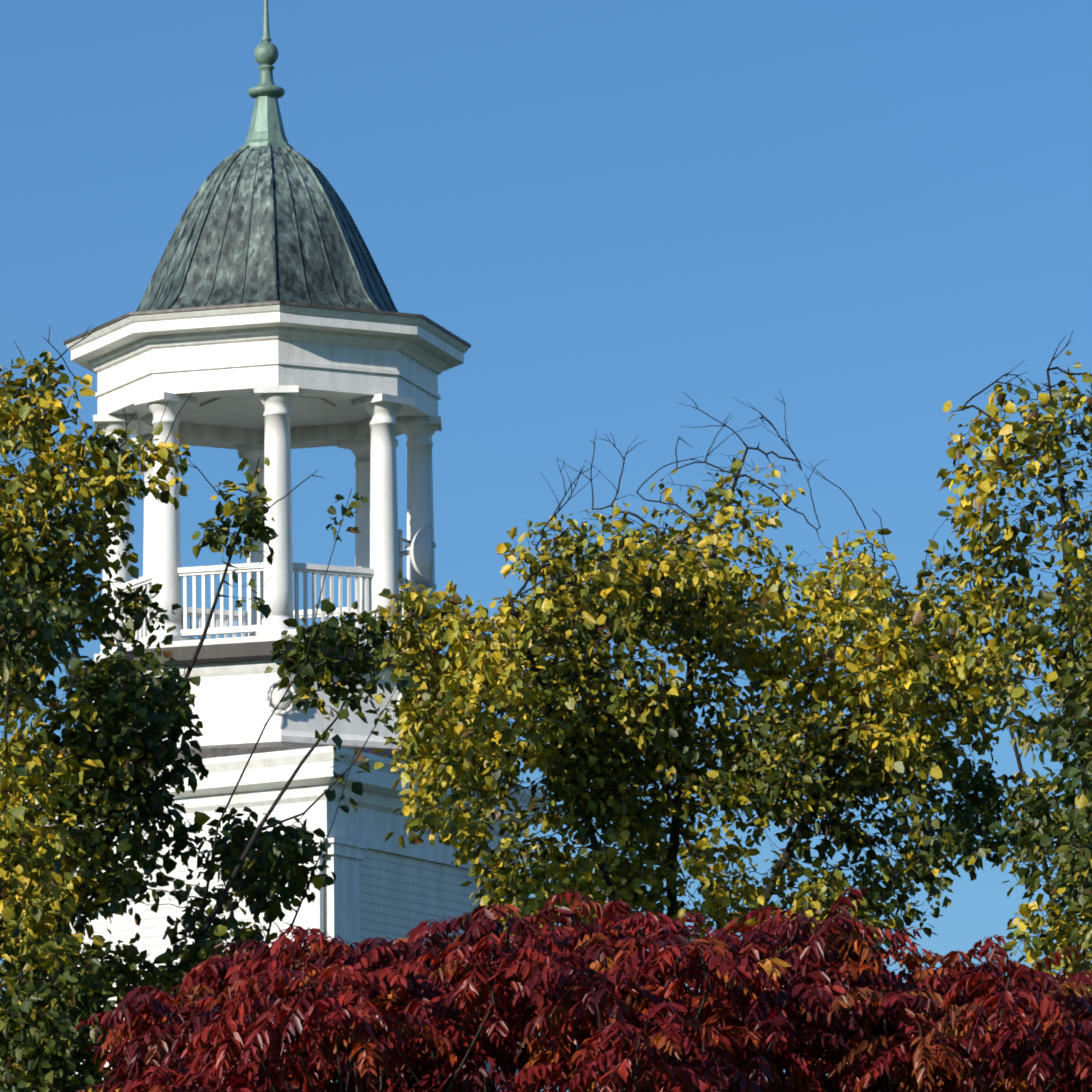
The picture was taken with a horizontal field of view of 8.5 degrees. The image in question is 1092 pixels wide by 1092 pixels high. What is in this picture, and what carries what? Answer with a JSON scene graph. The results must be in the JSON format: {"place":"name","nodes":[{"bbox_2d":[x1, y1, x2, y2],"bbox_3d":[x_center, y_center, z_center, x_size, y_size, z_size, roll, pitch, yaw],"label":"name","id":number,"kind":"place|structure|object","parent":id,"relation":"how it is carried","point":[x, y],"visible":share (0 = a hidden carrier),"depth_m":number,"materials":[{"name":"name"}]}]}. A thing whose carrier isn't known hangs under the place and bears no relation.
{"place":"outdoors","nodes":[
{"label":"outdoors","id":0,"kind":"place"},
{"bbox_2d":[0,323,417,1091],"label":"tree","id":1,"kind":"object","parent":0,"point":[62,1056],"depth_m":57.31,"materials":[{"name":"green plant"}]},
{"bbox_2d":[178,395,370,429],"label":"ceiling","id":2,"kind":"structure","parent":0,"point":[243,412],"depth_m":97.03,"materials":[{"name":"white paint"}]},
{"bbox_2d":[0,0,1091,1091],"label":"sky","id":3,"kind":"structure","parent":0,"point":[869,214],"materials":[{"name":"blue"}]},
{"bbox_2d":[76,886,1091,1091],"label":"sumac","id":4,"kind":"object","parent":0,"point":[554,1001],"depth_m":40.79,"materials":[{"name":"red plant"}]},
{"bbox_2d":[368,390,1051,986],"bbox_3d":[1.477,6.145,63.161,5.887,15.122,4.593,0,-10,-3],"label":"tree","id":5,"kind":"object","parent":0,"point":[584,630],"depth_m":63.31,"materials":[{"name":"green plant"}]},
{"bbox_2d":[909,332,1091,998],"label":"tree","id":6,"kind":"object","parent":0,"point":[1076,896],"depth_m":51.84,"materials":[{"name":"green plant"}]},
{"label":"lawn","id":7,"kind":"structure","parent":0,"visible":0},
{"bbox_2d":[70,849,486,1079],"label":"tower shaft walls","id":8,"kind":"structure","parent":7,"relation":"on","point":[401,896],"depth_m":93.68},
{"bbox_2d":[26,838,519,1090],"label":"tower belfry pilasters","id":9,"kind":"object","parent":8,"relation":"attached to","point":[344,858],"visible":0.12,"depth_m":92.38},
{"bbox_2d":[37,746,549,869],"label":"entablature","id":10,"kind":"structure","parent":8,"relation":"on","point":[372,821],"depth_m":92.96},
{"bbox_2d":[175,741,538,791],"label":"tower broach roof","id":11,"kind":"structure","parent":10,"relation":"on","point":[212,751],"depth_m":93.03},
{"bbox_2d":[93,659,443,748],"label":"tower base","id":12,"kind":"object","parent":11,"relation":"on","point":[231,707],"visible":0.23,"depth_m":93.71,"materials":[{"name":"white paint"}]},
{"bbox_2d":[70,641,452,688],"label":"ledge molding","id":13,"kind":"structure","parent":12,"relation":"on","point":[229,652],"depth_m":93.63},
{"bbox_2d":[84,635,371,666],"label":"balcony floor edge","id":14,"kind":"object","parent":13,"relation":"on","point":[227,640],"depth_m":93.79,"materials":[{"name":"white paint"}]},
{"bbox_2d":[93,385,441,659],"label":"tower column blocks","id":15,"kind":"structure","parent":14,"relation":"on","point":[347,443],"depth_m":95.16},
{"bbox_2d":[66,304,468,448],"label":"entablature","id":16,"kind":"structure","parent":15,"relation":"on","point":[309,351],"depth_m":94.85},
{"bbox_2d":[138,146,395,311],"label":"dome roof","id":17,"kind":"structure","parent":16,"relation":"on","point":[258,284],"depth_m":95.83,"materials":[{"name":"metal"}]},
{"bbox_2d":[135,143,397,311],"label":"roof seams","id":18,"kind":"object","parent":17,"relation":"attached to","point":[309,164],"visible":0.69,"depth_m":96.29,"materials":[{"name":"metal"}]},
{"bbox_2d":[240,95,292,150],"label":"finial base","id":19,"kind":"object","parent":17,"relation":"on","point":[266,125],"visible":0.75,"depth_m":97.06,"materials":[{"name":"green metal"}]},
{"bbox_2d":[248,0,284,98],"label":"finial","id":20,"kind":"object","parent":19,"relation":"on","point":[266,53],"depth_m":97.27,"materials":[{"name":"green metal"}]},
{"bbox_2d":[64,301,470,347],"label":"roof edge","id":21,"kind":"object","parent":16,"relation":"on","point":[443,329],"visible":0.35,"depth_m":94.59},
{"bbox_2d":[98,393,437,653],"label":"columns","id":22,"kind":"structure","parent":15,"relation":"on","point":[376,524],"depth_m":94.83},
{"bbox_2d":[118,562,420,647],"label":"balustrade","id":23,"kind":"object","parent":22,"relation":"attached to","point":[218,625],"visible":0.42,"depth_m":94.42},
{"bbox_2d":[398,530,435,588],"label":"dish mounting bracket","id":24,"kind":"object","parent":15,"relation":"attached to","point":[405,552],"visible":0.46,"depth_m":95.91,"materials":[{"name":"grey metal"}]},
{"bbox_2d":[410,524,431,580],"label":"satellite dish","id":25,"kind":"object","parent":24,"relation":"attached to","point":[421,552],"visible":1,"depth_m":95.54,"materials":[{"name":"white metal"}]},
{"bbox_2d":[145,679,449,728],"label":"tower drum bosses","id":26,"kind":"object","parent":12,"relation":"attached to","point":[276,697],"visible":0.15,"depth_m":93.45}
]}

